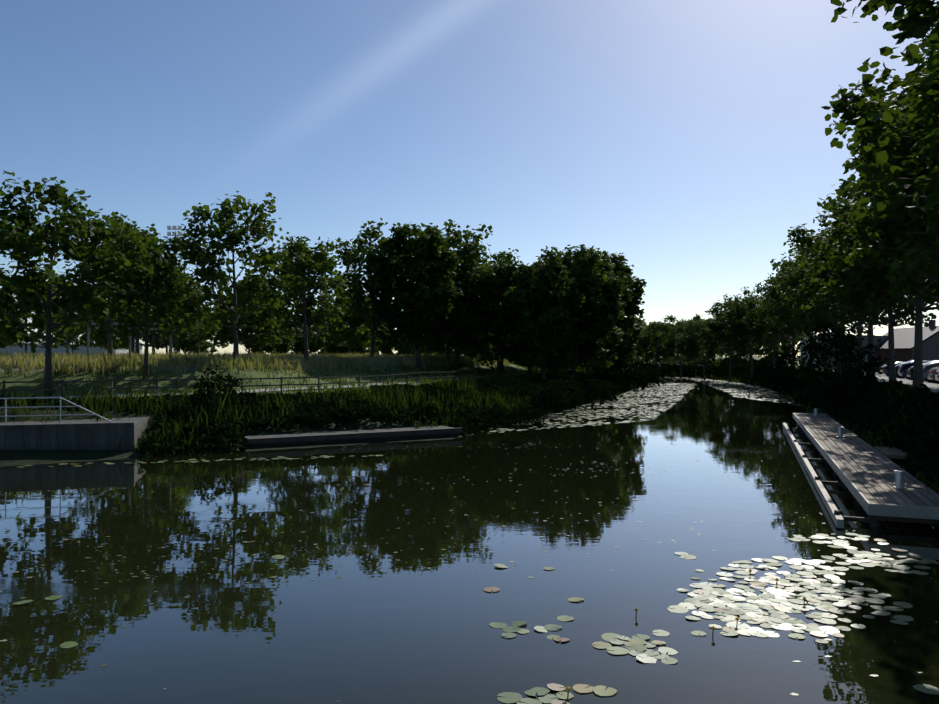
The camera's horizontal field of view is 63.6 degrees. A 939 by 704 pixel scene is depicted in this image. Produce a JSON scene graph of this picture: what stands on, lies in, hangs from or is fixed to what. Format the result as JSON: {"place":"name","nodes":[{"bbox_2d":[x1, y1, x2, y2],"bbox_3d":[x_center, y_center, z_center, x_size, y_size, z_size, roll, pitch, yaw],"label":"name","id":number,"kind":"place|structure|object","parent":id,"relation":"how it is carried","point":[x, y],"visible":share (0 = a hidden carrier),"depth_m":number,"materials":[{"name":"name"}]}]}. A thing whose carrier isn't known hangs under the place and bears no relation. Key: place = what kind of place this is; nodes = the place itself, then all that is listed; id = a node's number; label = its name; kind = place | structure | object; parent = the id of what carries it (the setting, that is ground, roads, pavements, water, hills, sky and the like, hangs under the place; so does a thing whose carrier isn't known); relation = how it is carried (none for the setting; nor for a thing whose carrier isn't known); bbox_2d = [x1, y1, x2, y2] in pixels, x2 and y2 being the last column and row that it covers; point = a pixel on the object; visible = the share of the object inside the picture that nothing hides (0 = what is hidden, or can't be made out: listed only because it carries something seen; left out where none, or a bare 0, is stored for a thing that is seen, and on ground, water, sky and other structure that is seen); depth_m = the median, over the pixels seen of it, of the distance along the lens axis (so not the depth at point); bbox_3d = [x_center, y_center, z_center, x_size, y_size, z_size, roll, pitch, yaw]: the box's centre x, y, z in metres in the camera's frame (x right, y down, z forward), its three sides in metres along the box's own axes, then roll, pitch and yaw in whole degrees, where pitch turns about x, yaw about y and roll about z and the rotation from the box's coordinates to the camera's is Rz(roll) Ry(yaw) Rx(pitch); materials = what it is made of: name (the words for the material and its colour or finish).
{"place":"outdoors","nodes":[
{"label":"outdoors","id":0,"kind":"place"},
{"bbox_2d":[36,370,547,397],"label":"path","id":1,"kind":"structure","parent":0,"point":[279,389],"depth_m":43.47,"materials":[{"name":"gravel"}]},
{"bbox_2d":[0,356,934,484],"bbox_3d":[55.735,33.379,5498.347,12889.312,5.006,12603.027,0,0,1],"label":"ground","id":2,"kind":"structure","parent":0,"point":[19,457],"depth_m":40.56,"materials":[{"name":"plant"}]},
{"bbox_2d":[0,279,67,353],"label":"tree","id":3,"kind":"object","parent":2,"relation":"on","point":[38,315],"visible":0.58,"depth_m":86.46,"materials":[{"name":"green plant"}]},
{"bbox_2d":[0,170,130,395],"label":"tree","id":4,"kind":"object","parent":2,"relation":"on","point":[19,241],"visible":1,"depth_m":38.58,"materials":[{"name":"green plant"}]},
{"bbox_2d":[0,337,142,355],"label":"distant shed","id":5,"kind":"structure","parent":2,"relation":"on","point":[60,349],"depth_m":251.56,"materials":[{"name":"grey"}]},
{"bbox_2d":[51,312,92,353],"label":"tree","id":6,"kind":"object","parent":2,"relation":"on","point":[76,344],"visible":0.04,"depth_m":212.63,"materials":[{"name":"green plant"}]},
{"bbox_2d":[43,272,100,352],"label":"tree","id":7,"kind":"object","parent":2,"relation":"on","point":[77,328],"visible":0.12,"depth_m":108.80,"materials":[{"name":"green plant"}]},
{"bbox_2d":[0,397,148,450],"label":"concrete platform","id":8,"kind":"structure","parent":2,"relation":"on","point":[90,434],"depth_m":28.96,"materials":[{"name":"concrete"}]},
{"bbox_2d":[45,211,158,355],"bbox_3d":[-27.886,-5.099,57.190,8.917,12.071,7.948,0,0,2],"label":"tree","id":9,"kind":"object","parent":2,"relation":"on","point":[118,219],"visible":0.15,"depth_m":57.09,"materials":[{"name":"green plant"}]},
{"bbox_2d":[83,330,127,350],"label":"tree","id":10,"kind":"object","parent":2,"relation":"on","point":[119,347],"visible":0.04,"depth_m":209.60,"materials":[{"name":"green plant"}]},
{"bbox_2d":[79,314,141,349],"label":"tree","id":11,"kind":"object","parent":2,"relation":"on","point":[102,340],"visible":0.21,"depth_m":119.28,"materials":[{"name":"green plant"}]},
{"bbox_2d":[87,320,170,361],"bbox_3d":[-21.054,-0.546,46.933,4.780,2.818,0.144,0,0,-18],"label":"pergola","id":12,"kind":"object","parent":2,"relation":"on","point":[92,324],"visible":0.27,"depth_m":46.66,"materials":[{"name":"grey metal"}]},
{"bbox_2d":[91,223,186,354],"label":"tree","id":13,"kind":"object","parent":2,"relation":"on","point":[151,229],"visible":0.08,"depth_m":66.11,"materials":[{"name":"green plant"}]},
{"bbox_2d":[86,231,191,353],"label":"tree","id":14,"kind":"object","parent":2,"relation":"on","point":[137,348],"depth_m":65.29,"materials":[{"name":"green plant"}]},
{"bbox_2d":[87,221,208,379],"bbox_3d":[-18.781,-2.996,43.542,6.401,9.195,6.066,0,0,24],"label":"tree","id":15,"kind":"object","parent":2,"relation":"on","point":[140,274],"visible":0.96,"depth_m":42.91,"materials":[{"name":"green plant"}]},
{"bbox_2d":[135,271,191,354],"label":"tree","id":16,"kind":"object","parent":2,"relation":"on","point":[183,275],"depth_m":75.33,"materials":[{"name":"green plant"}]},
{"bbox_2d":[135,293,203,353],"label":"tree","id":17,"kind":"object","parent":2,"relation":"on","point":[194,342],"visible":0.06,"depth_m":96.19,"materials":[{"name":"green plant"}]},
{"bbox_2d":[167,226,182,351],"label":"floodlight mast","id":18,"kind":"object","parent":2,"relation":"on","point":[175,229],"visible":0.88,"depth_m":150.25,"materials":[{"name":"grey metal"}]},
{"bbox_2d":[151,273,209,353],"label":"tree","id":19,"kind":"object","parent":2,"relation":"on","point":[194,288],"visible":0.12,"depth_m":85.24,"materials":[{"name":"green plant"}]},
{"bbox_2d":[163,317,216,354],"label":"tree","id":20,"kind":"object","parent":2,"relation":"on","point":[193,349],"visible":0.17,"depth_m":129.29,"materials":[{"name":"green plant"}]},
{"bbox_2d":[175,276,227,352],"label":"tree","id":21,"kind":"object","parent":2,"relation":"on","point":[206,331],"visible":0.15,"depth_m":101.45,"materials":[{"name":"green plant"}]},
{"bbox_2d":[203,309,226,353],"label":"tree","id":22,"kind":"object","parent":2,"relation":"on","point":[216,344],"visible":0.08,"depth_m":199.94,"materials":[{"name":"green plant"}]},
{"bbox_2d":[190,365,244,403],"bbox_3d":[-12.055,1.620,36.352,2.362,1.985,2.683,0,0,-5],"label":"shrub","id":23,"kind":"object","parent":2,"relation":"on","point":[205,383],"visible":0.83,"depth_m":36.07,"materials":[{"name":"green plant"}]},
{"bbox_2d":[159,191,290,365],"bbox_3d":[-15.317,-4.909,49.611,7.733,11.723,8.161,0,0,-4],"label":"tree","id":24,"kind":"object","parent":2,"relation":"on","point":[231,239],"visible":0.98,"depth_m":48.30,"materials":[{"name":"green plant"}]},
{"bbox_2d":[0,369,475,397],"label":"timber fence","id":25,"kind":"object","parent":2,"relation":"on","point":[157,387],"visible":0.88,"depth_m":39.59,"materials":[{"name":"brown wood"}]},
{"bbox_2d":[210,280,284,353],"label":"tree","id":26,"kind":"object","parent":2,"relation":"on","point":[226,334],"visible":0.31,"depth_m":96.93,"materials":[{"name":"green plant"}]},
{"bbox_2d":[0,350,513,376],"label":"meadow grass","id":27,"kind":"structure","parent":2,"relation":"on","point":[65,362],"depth_m":50.27,"materials":[{"name":"plant"}]},
{"bbox_2d":[238,307,287,352],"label":"tree","id":28,"kind":"object","parent":2,"relation":"on","point":[258,347],"visible":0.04,"depth_m":128.38,"materials":[{"name":"green plant"}]},
{"bbox_2d":[243,318,295,355],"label":"tree","id":29,"kind":"object","parent":2,"relation":"on","point":[283,347],"visible":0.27,"depth_m":129.65,"materials":[{"name":"green plant"}]},
{"bbox_2d":[0,361,582,401],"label":"bank grass","id":30,"kind":"structure","parent":2,"relation":"on","point":[424,381],"depth_m":47.58,"materials":[{"name":"plant"}]},
{"bbox_2d":[282,329,303,354],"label":"tree","id":31,"kind":"object","parent":2,"relation":"on","point":[295,347],"visible":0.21,"depth_m":187.53,"materials":[{"name":"green plant"}]},
{"bbox_2d":[256,232,348,361],"bbox_3d":[-13.241,-4.315,58.807,7.856,10.635,7.002,0,0,-32],"label":"tree","id":32,"kind":"object","parent":2,"relation":"on","point":[300,251],"visible":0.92,"depth_m":58.99,"materials":[{"name":"green plant"}]},
{"bbox_2d":[266,240,349,355],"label":"tree","id":33,"kind":"object","parent":2,"relation":"on","point":[320,319],"visible":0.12,"depth_m":75.41,"materials":[{"name":"green plant"}]},
{"bbox_2d":[297,330,323,354],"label":"tree","id":34,"kind":"object","parent":2,"relation":"on","point":[314,346],"visible":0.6,"depth_m":185.60,"materials":[{"name":"green plant"}]},
{"bbox_2d":[0,365,635,455],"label":"reeds","id":35,"kind":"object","parent":2,"relation":"on","point":[503,381],"depth_m":35.96,"materials":[{"name":"plant"}]},
{"bbox_2d":[0,369,638,457],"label":"bank herbs","id":36,"kind":"object","parent":2,"relation":"on","point":[317,411],"visible":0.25,"depth_m":36.53,"materials":[{"name":"green plant"}]},
{"bbox_2d":[299,308,344,352],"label":"tree","id":37,"kind":"object","parent":2,"relation":"on","point":[315,328],"visible":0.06,"depth_m":200.42,"materials":[{"name":"green plant"}]},
{"bbox_2d":[320,327,368,354],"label":"tree","id":38,"kind":"object","parent":2,"relation":"on","point":[332,348],"visible":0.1,"depth_m":137.22,"materials":[{"name":"green plant"}]},
{"bbox_2d":[319,289,382,353],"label":"tree","id":39,"kind":"object","parent":2,"relation":"on","point":[337,338],"visible":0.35,"depth_m":102.53,"materials":[{"name":"green plant"}]},
{"bbox_2d":[243,425,461,446],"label":"landing slab","id":40,"kind":"structure","parent":2,"relation":"on","point":[372,435],"depth_m":33.78,"materials":[{"name":"concrete"}]},
{"bbox_2d":[330,321,381,354],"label":"tree","id":41,"kind":"object","parent":2,"relation":"on","point":[345,348],"visible":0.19,"depth_m":135.73,"materials":[{"name":"green plant"}]},
{"bbox_2d":[329,218,432,360],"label":"tree","id":42,"kind":"object","parent":2,"relation":"on","point":[356,284],"visible":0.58,"depth_m":69.41,"materials":[{"name":"green plant"}]},
{"bbox_2d":[375,329,401,354],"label":"tree","id":43,"kind":"object","parent":2,"relation":"on","point":[383,350],"visible":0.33,"depth_m":177.21,"materials":[{"name":"green plant"}]},
{"bbox_2d":[366,222,472,367],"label":"tree","id":44,"kind":"object","parent":2,"relation":"on","point":[440,315],"visible":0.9,"depth_m":69.96,"materials":[{"name":"green plant"}]},
{"bbox_2d":[397,338,445,355],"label":"tree","id":45,"kind":"object","parent":2,"relation":"on","point":[406,348],"visible":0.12,"depth_m":143.86,"materials":[{"name":"green plant"}]},
{"bbox_2d":[408,340,466,355],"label":"tree","id":46,"kind":"object","parent":2,"relation":"on","point":[442,349],"visible":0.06,"depth_m":109.04,"materials":[{"name":"green plant"}]},
{"bbox_2d":[420,246,486,359],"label":"tree","id":47,"kind":"object","parent":2,"relation":"on","point":[448,347],"visible":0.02,"depth_m":79.94,"materials":[{"name":"green plant"}]},
{"bbox_2d":[413,219,496,369],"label":"tree","id":48,"kind":"object","parent":2,"relation":"on","point":[472,252],"visible":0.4,"depth_m":78.62,"materials":[{"name":"green plant"}]},
{"bbox_2d":[452,257,532,374],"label":"tree","id":49,"kind":"object","parent":2,"relation":"on","point":[484,297],"visible":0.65,"depth_m":73.74,"materials":[{"name":"green plant"}]},
{"bbox_2d":[475,248,528,372],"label":"tree","id":50,"kind":"object","parent":2,"relation":"on","point":[507,257],"visible":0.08,"depth_m":87.31,"materials":[{"name":"green plant"}]},
{"bbox_2d":[491,275,538,373],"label":"tree","id":51,"kind":"object","parent":2,"relation":"on","point":[510,359],"depth_m":81.85,"materials":[{"name":"green plant"}]},
{"bbox_2d":[505,402,547,425],"bbox_3d":[3.014,3.681,42.661,2.683,1.985,2.362,0,0,25],"label":"shrub","id":52,"kind":"object","parent":2,"relation":"on","point":[529,416],"visible":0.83,"depth_m":42.40,"materials":[{"name":"green plant"}]},
{"bbox_2d":[500,251,589,379],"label":"tree","id":53,"kind":"object","parent":2,"relation":"on","point":[542,291],"visible":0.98,"depth_m":69.35,"materials":[{"name":"green plant"}]},
{"bbox_2d":[537,368,604,409],"bbox_3d":[7.415,2.849,54.759,4.133,3.474,4.695,0,0,-36],"label":"shrub","id":54,"kind":"object","parent":2,"relation":"on","point":[572,389],"visible":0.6,"depth_m":54.31,"materials":[{"name":"green plant"}]},
{"bbox_2d":[524,244,624,380],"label":"tree","id":55,"kind":"object","parent":2,"relation":"on","point":[582,265],"visible":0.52,"depth_m":75.40,"materials":[{"name":"green plant"}]},
{"bbox_2d":[559,268,633,377],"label":"tree","id":56,"kind":"object","parent":2,"relation":"on","point":[628,298],"visible":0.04,"depth_m":85.77,"materials":[{"name":"green plant"}]},
{"bbox_2d":[579,376,626,401],"bbox_3d":[11.537,3.430,64.697,3.766,2.875,3.757,0,0,-13],"label":"shrub","id":57,"kind":"object","parent":2,"relation":"on","point":[604,395],"visible":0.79,"depth_m":64.36,"materials":[{"name":"green plant"}]},
{"bbox_2d":[571,250,647,374],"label":"tree","id":58,"kind":"object","parent":2,"relation":"on","point":[621,269],"visible":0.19,"depth_m":92.99,"materials":[{"name":"green plant"}]},
{"bbox_2d":[604,337,638,375],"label":"tree","id":59,"kind":"object","parent":2,"relation":"on","point":[616,366],"visible":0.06,"depth_m":102.40,"materials":[{"name":"green plant"}]},
{"bbox_2d":[613,363,654,389],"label":"shrub","id":60,"kind":"object","parent":2,"relation":"on","point":[643,384],"visible":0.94,"depth_m":85.27,"materials":[{"name":"green plant"}]},
{"bbox_2d":[629,320,654,373],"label":"tree","id":61,"kind":"object","parent":2,"relation":"on","point":[639,350],"visible":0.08,"depth_m":144.95,"materials":[{"name":"green plant"}]},
{"bbox_2d":[628,361,668,385],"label":"shrub","id":62,"kind":"object","parent":2,"relation":"on","point":[653,375],"visible":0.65,"depth_m":96.47,"materials":[{"name":"green plant"}]},
{"bbox_2d":[519,351,782,382],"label":"bank herbs","id":63,"kind":"object","parent":2,"relation":"on","point":[740,365],"visible":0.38,"depth_m":125.94,"materials":[{"name":"green plant"}]},
{"bbox_2d":[635,315,677,368],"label":"tree","id":64,"kind":"object","parent":2,"relation":"on","point":[646,345],"visible":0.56,"depth_m":135.02,"materials":[{"name":"green plant"}]},
{"bbox_2d":[656,314,707,378],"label":"tree","id":65,"kind":"object","parent":2,"relation":"on","point":[669,344],"visible":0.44,"depth_m":128.13,"materials":[{"name":"green plant"}]},
{"bbox_2d":[674,318,725,379],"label":"tree","id":66,"kind":"object","parent":2,"relation":"on","point":[693,346],"visible":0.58,"depth_m":119.69,"materials":[{"name":"green plant"}]},
{"bbox_2d":[691,294,766,381],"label":"tree","id":67,"kind":"object","parent":2,"relation":"on","point":[707,336],"visible":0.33,"depth_m":112.21,"materials":[{"name":"green plant"}]},
{"bbox_2d":[713,287,780,377],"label":"tree","id":68,"kind":"object","parent":2,"relation":"on","point":[739,312],"visible":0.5,"depth_m":104.82,"materials":[{"name":"green plant"}]},
{"bbox_2d":[752,339,788,356],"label":"tree","id":69,"kind":"object","parent":2,"relation":"on","point":[761,351],"visible":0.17,"depth_m":149.66,"materials":[{"name":"green plant"}]},
{"bbox_2d":[740,283,808,367],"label":"tree","id":70,"kind":"object","parent":2,"relation":"on","point":[751,306],"visible":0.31,"depth_m":97.34,"materials":[{"name":"green plant"}]},
{"bbox_2d":[753,273,819,365],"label":"tree","id":71,"kind":"object","parent":2,"relation":"on","point":[773,294],"visible":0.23,"depth_m":89.64,"materials":[{"name":"green plant"}]},
{"bbox_2d":[769,344,809,386],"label":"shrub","id":72,"kind":"object","parent":2,"relation":"on","point":[786,358],"visible":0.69,"depth_m":78.97,"materials":[{"name":"green plant"}]},
{"bbox_2d":[778,329,814,355],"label":"tree","id":73,"kind":"object","parent":2,"relation":"on","point":[790,343],"visible":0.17,"depth_m":161.46,"materials":[{"name":"green plant"}]},
{"bbox_2d":[665,371,938,492],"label":"waterside reeds","id":74,"kind":"object","parent":2,"relation":"on","point":[771,387],"visible":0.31,"depth_m":40.17,"materials":[{"name":"green plant"}]},
{"bbox_2d":[770,230,839,368],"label":"tree","id":75,"kind":"object","parent":2,"relation":"on","point":[775,265],"visible":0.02,"depth_m":77.29,"materials":[{"name":"green plant"}]},
{"bbox_2d":[760,258,849,363],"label":"tree","id":76,"kind":"object","parent":2,"relation":"on","point":[769,309],"visible":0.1,"depth_m":84.58,"materials":[{"name":"green plant"}]},
{"bbox_2d":[785,239,867,371],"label":"tree","id":77,"kind":"object","parent":2,"relation":"on","point":[800,320],"visible":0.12,"depth_m":70.30,"materials":[{"name":"green plant"}]},
{"bbox_2d":[776,244,886,370],"bbox_3d":[30.901,-3.693,63.794,9.347,12.274,9.296,0,0,35],"label":"tree","id":78,"kind":"object","parent":2,"relation":"on","point":[792,293],"visible":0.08,"depth_m":63.63,"materials":[{"name":"green plant"}]},
{"bbox_2d":[799,335,874,365],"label":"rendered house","id":79,"kind":"structure","parent":2,"relation":"on","point":[808,342],"depth_m":126.31,"materials":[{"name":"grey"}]},
{"bbox_2d":[745,366,938,487],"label":"bank herbs","id":80,"kind":"object","parent":2,"relation":"on","point":[923,452],"visible":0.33,"depth_m":31.38,"materials":[{"name":"green plant"}]},
{"bbox_2d":[794,321,895,402],"bbox_3d":[22.148,0.933,45.904,5.226,5.593,5.287,0,0,0],"label":"bush","id":81,"kind":"object","parent":2,"relation":"on","point":[813,347],"visible":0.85,"depth_m":45.36,"materials":[{"name":"green plant"}]},
{"bbox_2d":[781,248,908,364],"bbox_3d":[29.217,-4.013,56.434,9.109,12.838,9.530,0,0,-3],"label":"tree","id":82,"kind":"object","parent":2,"relation":"on","point":[812,289],"visible":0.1,"depth_m":58.09,"materials":[{"name":"green plant"}]},
{"bbox_2d":[821,336,887,371],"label":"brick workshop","id":83,"kind":"structure","parent":2,"relation":"on","point":[876,339],"depth_m":99.34,"materials":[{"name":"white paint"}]},
{"bbox_2d":[783,203,936,375],"bbox_3d":[26.365,-4.445,50.263,9.990,13.630,8.688,0,0,-7],"label":"tree","id":84,"kind":"object","parent":2,"relation":"on","point":[798,233],"visible":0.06,"depth_m":50.61,"materials":[{"name":"green plant"}]},
{"bbox_2d":[783,409,938,527],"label":"timber dock","id":85,"kind":"object","parent":2,"relation":"on","point":[878,483],"visible":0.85,"depth_m":21.04,"materials":[{"name":"grey wood"}]},
{"bbox_2d":[792,368,938,493],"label":"bank weeds","id":86,"kind":"object","parent":2,"relation":"on","point":[934,487],"visible":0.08,"depth_m":33.05,"materials":[{"name":"green plant"}]},
{"bbox_2d":[803,179,938,380],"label":"tree","id":87,"kind":"object","parent":2,"relation":"on","point":[853,302],"visible":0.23,"depth_m":43.35,"materials":[{"name":"green plant"}]},
{"bbox_2d":[811,156,938,387],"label":"tree","id":88,"kind":"object","parent":2,"relation":"on","point":[876,280],"visible":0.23,"depth_m":37.44,"materials":[{"name":"green plant"}]},
{"bbox_2d":[816,83,938,301],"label":"tree","id":89,"kind":"object","parent":2,"relation":"on","point":[897,216],"visible":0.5,"depth_m":30.66,"materials":[{"name":"green plant"}]},
{"bbox_2d":[817,369,938,391],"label":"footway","id":90,"kind":"structure","parent":2,"relation":"on","point":[934,387],"depth_m":54.83,"materials":[{"name":"concrete"}]},
{"bbox_2d":[821,27,938,275],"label":"tree","id":91,"kind":"object","parent":2,"relation":"on","point":[843,103],"visible":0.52,"depth_m":25.53,"materials":[{"name":"green plant"}]},
{"bbox_2d":[830,0,938,218],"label":"tree","id":92,"kind":"object","parent":2,"relation":"on","point":[913,23],"visible":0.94,"depth_m":18.89,"materials":[{"name":"green plant"}]},
{"bbox_2d":[874,320,938,371],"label":"building","id":93,"kind":"structure","parent":2,"relation":"on","point":[904,343],"depth_m":92.68,"materials":[{"name":"white paint"}]},
{"bbox_2d":[916,24,938,86],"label":"tree","id":94,"kind":"object","parent":2,"relation":"on","point":[933,62],"visible":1,"depth_m":12.09,"materials":[{"name":"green plant"}]},
{"bbox_2d":[0,376,938,703],"bbox_3d":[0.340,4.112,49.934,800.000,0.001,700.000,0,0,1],"label":"water","id":95,"kind":"structure","parent":0,"point":[378,616],"depth_m":13.68,"materials":[{"name":"liquid"}]},
{"bbox_2d":[0,442,924,701],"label":"floating litter","id":96,"kind":"object","parent":95,"relation":"on","point":[873,675],"visible":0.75,"depth_m":14.93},
{"bbox_2d":[13,377,938,703],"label":"lily pads","id":97,"kind":"object","parent":95,"relation":"on","point":[775,593],"visible":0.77,"depth_m":11.81,"materials":[{"name":"plant"}]},
{"bbox_2d":[566,569,805,697],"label":"buds","id":98,"kind":"object","parent":95,"relation":"in","point":[568,688],"visible":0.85,"depth_m":10.73,"materials":[{"name":"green plant"}]},
{"bbox_2d":[0,0,938,355],"label":"sky","id":99,"kind":"structure","parent":0,"point":[686,140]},
{"bbox_2d":[864,372,938,383],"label":"road","id":100,"kind":"structure","parent":0,"point":[901,378],"depth_m":68.39,"materials":[{"name":"asphalt"}]},
{"bbox_2d":[880,362,902,375],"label":"car","id":101,"kind":"object","parent":100,"relation":"on","point":[885,371],"visible":0.17,"depth_m":74.05,"materials":[{"name":"grey paint"}]},
{"bbox_2d":[898,360,929,379],"bbox_3d":[39.166,1.532,64.465,4.550,1.680,1.816,0,0,21],"label":"car","id":102,"kind":"object","parent":100,"relation":"on","point":[902,367],"visible":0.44,"depth_m":64.38,"materials":[{"name":"blue paint"}]},
{"bbox_2d":[906,363,923,379],"bbox_3d":[38.285,1.619,62.018,4.230,1.480,1.816,0,0,21],"label":"car","id":103,"kind":"object","parent":100,"relation":"on","point":[909,371],"visible":0.23,"depth_m":62.19,"materials":[{"name":"black paint"}]},
{"bbox_2d":[923,361,938,382],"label":"car","id":104,"kind":"object","parent":100,"relation":"on","point":[928,365],"visible":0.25,"depth_m":56.94,"materials":[{"name":"grey paint"}]},
{"bbox_2d":[926,366,938,382],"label":"car","id":105,"kind":"object","parent":100,"relation":"on","point":[931,373],"visible":0.71,"depth_m":55.12,"materials":[{"name":"grey paint"}]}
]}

